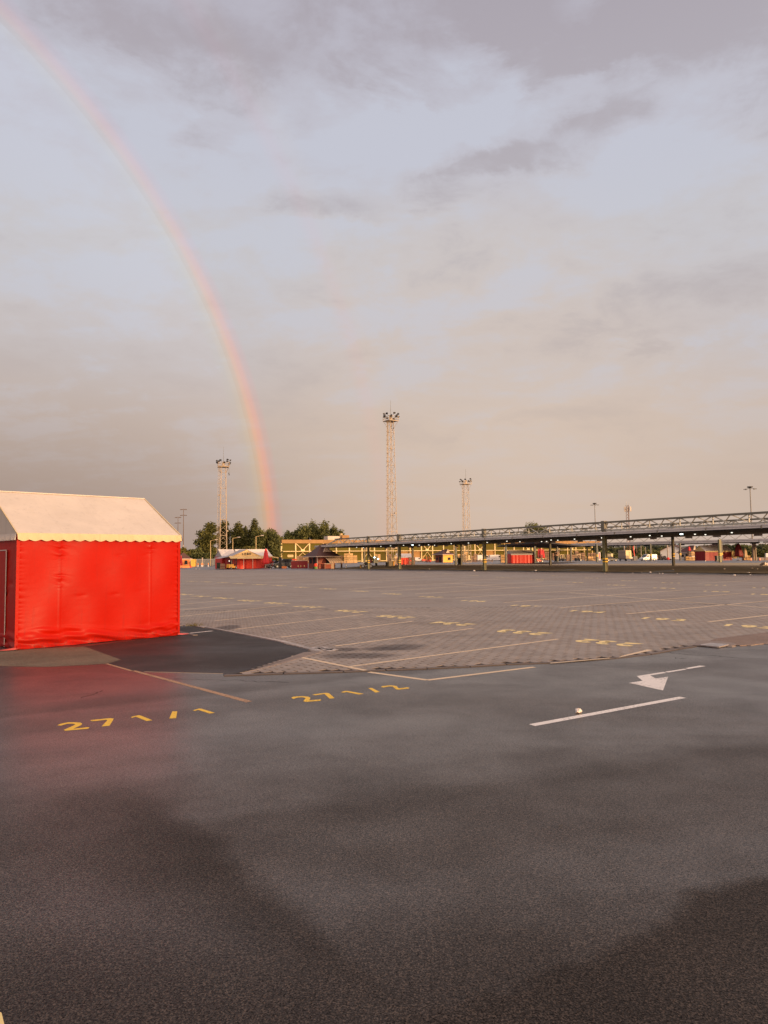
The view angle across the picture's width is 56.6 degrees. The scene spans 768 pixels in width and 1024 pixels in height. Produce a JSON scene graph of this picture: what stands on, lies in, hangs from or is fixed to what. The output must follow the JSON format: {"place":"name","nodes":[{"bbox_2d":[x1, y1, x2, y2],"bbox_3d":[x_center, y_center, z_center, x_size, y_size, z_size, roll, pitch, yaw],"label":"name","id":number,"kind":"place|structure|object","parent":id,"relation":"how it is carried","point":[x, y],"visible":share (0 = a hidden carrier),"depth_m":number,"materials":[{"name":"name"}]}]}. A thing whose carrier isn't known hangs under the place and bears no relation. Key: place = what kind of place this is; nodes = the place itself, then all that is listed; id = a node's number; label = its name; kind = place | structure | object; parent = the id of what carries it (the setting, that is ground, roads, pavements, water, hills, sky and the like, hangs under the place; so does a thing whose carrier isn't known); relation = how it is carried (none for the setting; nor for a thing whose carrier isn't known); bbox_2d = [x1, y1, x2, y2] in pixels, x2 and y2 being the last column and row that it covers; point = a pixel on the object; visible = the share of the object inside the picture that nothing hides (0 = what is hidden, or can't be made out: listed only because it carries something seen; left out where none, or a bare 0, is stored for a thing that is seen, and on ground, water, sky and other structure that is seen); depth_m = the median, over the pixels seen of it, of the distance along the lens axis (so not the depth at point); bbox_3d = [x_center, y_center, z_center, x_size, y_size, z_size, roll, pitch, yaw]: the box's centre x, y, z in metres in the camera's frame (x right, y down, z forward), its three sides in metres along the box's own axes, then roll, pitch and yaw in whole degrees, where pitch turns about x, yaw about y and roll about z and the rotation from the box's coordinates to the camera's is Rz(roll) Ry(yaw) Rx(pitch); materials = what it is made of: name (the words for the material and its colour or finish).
{"place":"outdoors","nodes":[
{"label":"outdoors","id":0,"kind":"place"},
{"bbox_2d":[216,447,230,548],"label":"floodlight tower","id":1,"kind":"structure","parent":0,"point":[221,467],"depth_m":172.27,"materials":[{"name":"grey metal"}]},
{"bbox_2d":[361,561,372,567],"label":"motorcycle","id":2,"kind":"object","parent":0,"point":[363,565],"visible":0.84,"depth_m":118.12,"materials":[{"name":"metal"}]},
{"bbox_2d":[370,556,378,565],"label":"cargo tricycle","id":3,"kind":"object","parent":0,"point":[375,559],"visible":0.8,"depth_m":124.10,"materials":[{"name":"metal"}]},
{"bbox_2d":[0,626,767,1023],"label":"asphalt road","id":4,"kind":"structure","parent":0,"point":[190,832],"depth_m":4.07,"materials":[{"name":"grey asphalt"}]},
{"bbox_2d":[0,491,188,650],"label":"market tent","id":5,"kind":"object","parent":4,"relation":"on","point":[78,569],"visible":1,"depth_m":14.23,"materials":[{"name":"fabric"}]},
{"bbox_2d":[0,0,767,550],"label":"sky","id":6,"kind":"structure","parent":0,"point":[536,231],"materials":[{"name":"grey"}]},
{"bbox_2d":[386,561,392,565],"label":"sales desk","id":7,"kind":"object","parent":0,"point":[389,563],"visible":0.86,"depth_m":119.41,"materials":[{"name":"brown"}]},
{"bbox_2d":[383,400,399,564],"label":"floodlight tower","id":8,"kind":"structure","parent":0,"point":[391,424],"depth_m":160.61,"materials":[{"name":"grey metal"}]},
{"bbox_2d":[459,469,471,562],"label":"floodlight tower","id":9,"kind":"structure","parent":0,"point":[463,501],"depth_m":232.04,"materials":[{"name":"grey metal"}]},
{"bbox_2d":[180,570,767,675],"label":"paved lot","id":10,"kind":"structure","parent":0,"point":[347,621],"depth_m":19.84,"materials":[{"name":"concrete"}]},
{"bbox_2d":[699,643,728,647],"bbox_3d":[5.777,2.331,12.474,0.467,0.021,0.368,3,-5,-41],"label":"drain grate","id":11,"kind":"object","parent":10,"relation":"on","point":[717,645],"visible":1,"depth_m":12.44,"materials":[{"name":"metal"}]},
{"bbox_2d":[180,557,767,647],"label":"yard","id":12,"kind":"structure","parent":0,"point":[357,564],"depth_m":118.96,"materials":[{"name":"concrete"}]},
{"bbox_2d":[180,509,186,544],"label":"yard mast","id":13,"kind":"object","parent":12,"relation":"on","point":[183,515],"visible":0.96,"depth_m":400.39,"materials":[{"name":"grey metal"}]},
{"bbox_2d":[180,553,191,567],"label":"kiosk","id":14,"kind":"object","parent":12,"relation":"on","point":[185,560],"visible":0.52,"depth_m":166.78,"materials":[{"name":"brown"}]},
{"bbox_2d":[190,559,195,566],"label":"yellow cabinet","id":15,"kind":"object","parent":12,"relation":"on","point":[193,562],"visible":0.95,"depth_m":189.13,"materials":[{"name":"paint"}]},
{"bbox_2d":[196,560,213,566],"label":"chain link fence","id":16,"kind":"object","parent":12,"relation":"on","point":[197,562],"visible":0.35,"depth_m":188.86,"materials":[{"name":"metal"}]},
{"bbox_2d":[196,559,214,564],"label":"yard wall","id":17,"kind":"structure","parent":12,"relation":"on","point":[199,560],"depth_m":249.38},
{"bbox_2d":[215,549,233,568],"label":"stall tent","id":18,"kind":"object","parent":12,"relation":"on","point":[222,552],"visible":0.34,"depth_m":137.60,"materials":[{"name":"fabric"}]},
{"bbox_2d":[226,558,239,568],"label":"forklift","id":19,"kind":"object","parent":12,"relation":"on","point":[231,565],"visible":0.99,"depth_m":130.86,"materials":[{"name":"yellow paint"}]},
{"bbox_2d":[217,549,265,568],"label":"stall tent","id":20,"kind":"object","parent":12,"relation":"on","point":[247,559],"visible":0.93,"depth_m":134.13,"materials":[{"name":"red fabric"}]},
{"bbox_2d":[234,549,271,567],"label":"stall tent","id":21,"kind":"object","parent":12,"relation":"on","point":[260,552],"visible":0.16,"depth_m":140.59,"materials":[{"name":"fabric"}]},
{"bbox_2d":[263,549,268,563],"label":"closed parasol","id":22,"kind":"object","parent":12,"relation":"on","point":[265,559],"visible":1,"depth_m":134.42,"materials":[{"name":"red fabric"}]},
{"bbox_2d":[264,560,278,567],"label":"parked car","id":23,"kind":"object","parent":12,"relation":"on","point":[269,565],"visible":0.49,"depth_m":138.85,"materials":[{"name":"black metal"}]},
{"bbox_2d":[278,557,281,567],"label":"black locker","id":24,"kind":"object","parent":12,"relation":"on","point":[280,562],"visible":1,"depth_m":133.47,"materials":[{"name":"paint"}]},
{"bbox_2d":[271,559,292,567],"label":"parked car","id":25,"kind":"object","parent":12,"relation":"on","point":[286,562],"visible":0.76,"depth_m":135.97,"materials":[{"name":"paint"}]},
{"bbox_2d":[291,560,307,567],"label":"covered counter","id":26,"kind":"object","parent":12,"relation":"on","point":[299,564],"visible":0.93,"depth_m":128.03,"materials":[{"name":"red fabric"}]},
{"bbox_2d":[303,544,343,568],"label":"kiosk","id":27,"kind":"object","parent":12,"relation":"on","point":[319,555],"visible":0.94,"depth_m":122.17,"materials":[{"name":"brown wood"}]},
{"bbox_2d":[396,554,411,564],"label":"stall tent","id":28,"kind":"object","parent":12,"relation":"on","point":[405,557],"visible":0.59,"depth_m":174.14,"materials":[{"name":"fabric"}]},
{"bbox_2d":[280,533,599,561],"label":"market hall","id":29,"kind":"structure","parent":12,"relation":"on","point":[294,549],"depth_m":357.51,"materials":[{"name":"yellow concrete"}]},
{"bbox_2d":[432,549,453,561],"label":"kiosk","id":30,"kind":"object","parent":12,"relation":"on","point":[445,555],"visible":0.91,"depth_m":247.82,"materials":[{"name":"yellow paint"}]},
{"bbox_2d":[477,555,490,560],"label":"parked van","id":31,"kind":"object","parent":12,"relation":"on","point":[479,557],"visible":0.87,"depth_m":304.22,"materials":[{"name":"white paint"}]},
{"bbox_2d":[489,555,500,560],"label":"parked van","id":32,"kind":"object","parent":12,"relation":"on","point":[495,557],"visible":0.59,"depth_m":310.28,"materials":[{"name":"white paint"}]},
{"bbox_2d":[454,542,581,564],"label":"market roof","id":33,"kind":"structure","parent":12,"relation":"on","point":[540,545],"depth_m":131.64,"materials":[{"name":"metal"}]},
{"bbox_2d":[507,550,533,562],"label":"stall tent","id":34,"kind":"object","parent":12,"relation":"on","point":[520,556],"visible":0.81,"depth_m":131.81,"materials":[{"name":"red fabric"}]},
{"bbox_2d":[559,554,564,560],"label":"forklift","id":35,"kind":"object","parent":12,"relation":"on","point":[562,558],"visible":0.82,"depth_m":239.08,"materials":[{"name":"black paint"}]},
{"bbox_2d":[574,554,581,560],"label":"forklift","id":36,"kind":"object","parent":12,"relation":"on","point":[577,559],"visible":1,"depth_m":239.07,"materials":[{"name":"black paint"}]},
{"bbox_2d":[602,556,617,560],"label":"parked car","id":37,"kind":"object","parent":12,"relation":"on","point":[611,558],"visible":0.59,"depth_m":203.73,"materials":[{"name":"paint"}]},
{"bbox_2d":[618,550,632,560],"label":"box truck","id":38,"kind":"object","parent":12,"relation":"on","point":[624,554],"visible":1,"depth_m":218.93,"materials":[{"name":"white paint"}]},
{"bbox_2d":[624,505,630,549],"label":"antenna mast","id":39,"kind":"object","parent":12,"relation":"on","point":[626,508],"visible":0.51,"depth_m":379.90,"materials":[{"name":"grey metal"}]},
{"bbox_2d":[632,546,637,559],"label":"loader crane","id":40,"kind":"object","parent":12,"relation":"on","point":[635,557],"visible":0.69,"depth_m":235.37,"materials":[{"name":"metal"}]},
{"bbox_2d":[639,554,656,560],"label":"parked van","id":41,"kind":"object","parent":12,"relation":"on","point":[645,557],"visible":0.86,"depth_m":213.82,"materials":[{"name":"white paint"}]},
{"bbox_2d":[570,535,767,561],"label":"market roof","id":42,"kind":"structure","parent":12,"relation":"on","point":[719,542],"depth_m":151.27,"materials":[{"name":"grey paint"}]},
{"bbox_2d":[659,545,683,558],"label":"white house","id":43,"kind":"structure","parent":12,"relation":"on","point":[663,552],"depth_m":262.01,"materials":[{"name":"paint"}]},
{"bbox_2d":[676,545,695,559],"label":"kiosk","id":44,"kind":"object","parent":12,"relation":"on","point":[684,551],"visible":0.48,"depth_m":234.55,"materials":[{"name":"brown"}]},
{"bbox_2d":[694,545,731,560],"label":"stall tent","id":45,"kind":"object","parent":12,"relation":"on","point":[706,552],"visible":0.84,"depth_m":150.47,"materials":[{"name":"fabric"}]},
{"bbox_2d":[734,543,742,560],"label":"closed parasol","id":46,"kind":"object","parent":12,"relation":"on","point":[738,551],"visible":0.97,"depth_m":149.32,"materials":[{"name":"fabric"}]},
{"bbox_2d":[743,548,747,560],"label":"closed parasol","id":47,"kind":"object","parent":12,"relation":"on","point":[745,555],"visible":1,"depth_m":147.47,"materials":[{"name":"beige fabric"}]},
{"bbox_2d":[743,486,756,556],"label":"light mast","id":48,"kind":"object","parent":12,"relation":"on","point":[748,487],"visible":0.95,"depth_m":225.43,"materials":[{"name":"metal"}]},
{"bbox_2d":[752,544,754,559],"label":"pole","id":49,"kind":"object","parent":12,"relation":"on","point":[753,554],"visible":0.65,"depth_m":149.56,"materials":[{"name":"metal"}]},
{"bbox_2d":[754,544,756,559],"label":"pole","id":50,"kind":"object","parent":12,"relation":"on","point":[755,551],"visible":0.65,"depth_m":151.53,"materials":[{"name":"concrete"}]},
{"bbox_2d":[343,563,767,572],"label":"market floor","id":51,"kind":"structure","parent":0,"point":[717,567],"depth_m":82.91,"materials":[{"name":"grey concrete"}]},
{"bbox_2d":[314,511,767,571],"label":"market roof","id":52,"kind":"structure","parent":51,"relation":"on","point":[759,528],"depth_m":77.90,"materials":[{"name":"grey paint"}]},
{"bbox_2d":[616,545,696,548],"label":"hillside","id":53,"kind":"structure","parent":0,"point":[655,545],"depth_m":1566.86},
{"bbox_2d":[657,554,671,559],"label":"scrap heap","id":54,"kind":"object","parent":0,"point":[660,557],"visible":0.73,"depth_m":238.94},
{"label":"ground","id":55,"kind":"structure","parent":0,"visible":0},
{"bbox_2d":[195,547,203,552],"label":"tree","id":56,"kind":"object","parent":55,"relation":"on","point":[198,550],"visible":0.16,"depth_m":288.07,"materials":[{"name":"green plant"}]},
{"bbox_2d":[187,552,216,564],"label":"hedge","id":57,"kind":"object","parent":55,"relation":"on","point":[199,555],"visible":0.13,"depth_m":260.45,"materials":[{"name":"green plant"}]},
{"bbox_2d":[193,521,220,552],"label":"tree","id":58,"kind":"object","parent":55,"relation":"on","point":[206,534],"visible":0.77,"depth_m":298.02,"materials":[{"name":"green plant"}]},
{"bbox_2d":[216,520,231,549],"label":"tree","id":59,"kind":"object","parent":55,"relation":"on","point":[228,533],"visible":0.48,"depth_m":304.03,"materials":[{"name":"green plant"}]},
{"bbox_2d":[227,521,246,549],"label":"tree","id":60,"kind":"object","parent":55,"relation":"on","point":[238,531],"visible":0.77,"depth_m":298.54,"materials":[{"name":"green plant"}]},
{"bbox_2d":[243,526,248,538],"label":"tree","id":61,"kind":"object","parent":55,"relation":"on","point":[245,530],"visible":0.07,"depth_m":308.99,"materials":[{"name":"green plant"}]},
{"bbox_2d":[242,546,256,548],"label":"bush","id":62,"kind":"object","parent":55,"relation":"on","point":[248,547],"visible":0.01,"depth_m":234.38,"materials":[{"name":"green plant"}]},
{"bbox_2d":[244,518,258,547],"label":"tree","id":63,"kind":"object","parent":55,"relation":"on","point":[249,533],"visible":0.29,"depth_m":300.71,"materials":[{"name":"green plant"}]},
{"bbox_2d":[251,526,284,560],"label":"tree","id":64,"kind":"object","parent":55,"relation":"on","point":[269,541],"visible":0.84,"depth_m":288.70,"materials":[{"name":"green plant"}]},
{"bbox_2d":[280,530,296,539],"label":"tree","id":65,"kind":"object","parent":55,"relation":"on","point":[288,533],"visible":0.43,"depth_m":437.74,"materials":[{"name":"green plant"}]},
{"bbox_2d":[285,518,318,539],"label":"tree","id":66,"kind":"object","parent":55,"relation":"on","point":[304,532],"visible":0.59,"depth_m":435.57,"materials":[{"name":"green plant"}]},
{"bbox_2d":[310,520,330,539],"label":"tree","id":67,"kind":"object","parent":55,"relation":"on","point":[323,530],"visible":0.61,"depth_m":438.21,"materials":[{"name":"green plant"}]},
{"bbox_2d":[329,524,344,535],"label":"tree","id":68,"kind":"object","parent":55,"relation":"on","point":[334,531],"visible":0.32,"depth_m":448.04,"materials":[{"name":"green plant"}]},
{"bbox_2d":[522,522,545,535],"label":"tree","id":69,"kind":"object","parent":55,"relation":"on","point":[532,524],"visible":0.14,"depth_m":516.99,"materials":[{"name":"green plant"}]},
{"bbox_2d":[591,546,616,553],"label":"tree","id":70,"kind":"object","parent":55,"relation":"on","point":[611,550],"visible":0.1,"depth_m":396.41,"materials":[{"name":"green plant"}]},
{"bbox_2d":[595,547,665,558],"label":"hedge","id":71,"kind":"object","parent":55,"relation":"on","point":[638,555],"visible":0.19,"depth_m":345.54,"materials":[{"name":"green plant"}]},
{"bbox_2d":[625,546,644,552],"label":"tree","id":72,"kind":"object","parent":55,"relation":"on","point":[640,548],"visible":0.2,"depth_m":425.74,"materials":[{"name":"green plant"}]},
{"bbox_2d":[607,543,767,548],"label":"distant wood","id":73,"kind":"object","parent":55,"relation":"on","point":[656,546],"visible":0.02,"depth_m":648.85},
{"bbox_2d":[728,543,736,550],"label":"tree","id":74,"kind":"object","parent":55,"relation":"on","point":[731,547],"visible":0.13,"depth_m":421.44,"materials":[{"name":"green plant"}]},
{"bbox_2d":[734,544,751,550],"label":"tree","id":75,"kind":"object","parent":55,"relation":"on","point":[743,546],"visible":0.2,"depth_m":398.05,"materials":[{"name":"green plant"}]},
{"bbox_2d":[732,545,767,557],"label":"hedge","id":76,"kind":"object","parent":55,"relation":"on","point":[762,552],"visible":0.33,"depth_m":347.99,"materials":[{"name":"green plant"}]}
]}

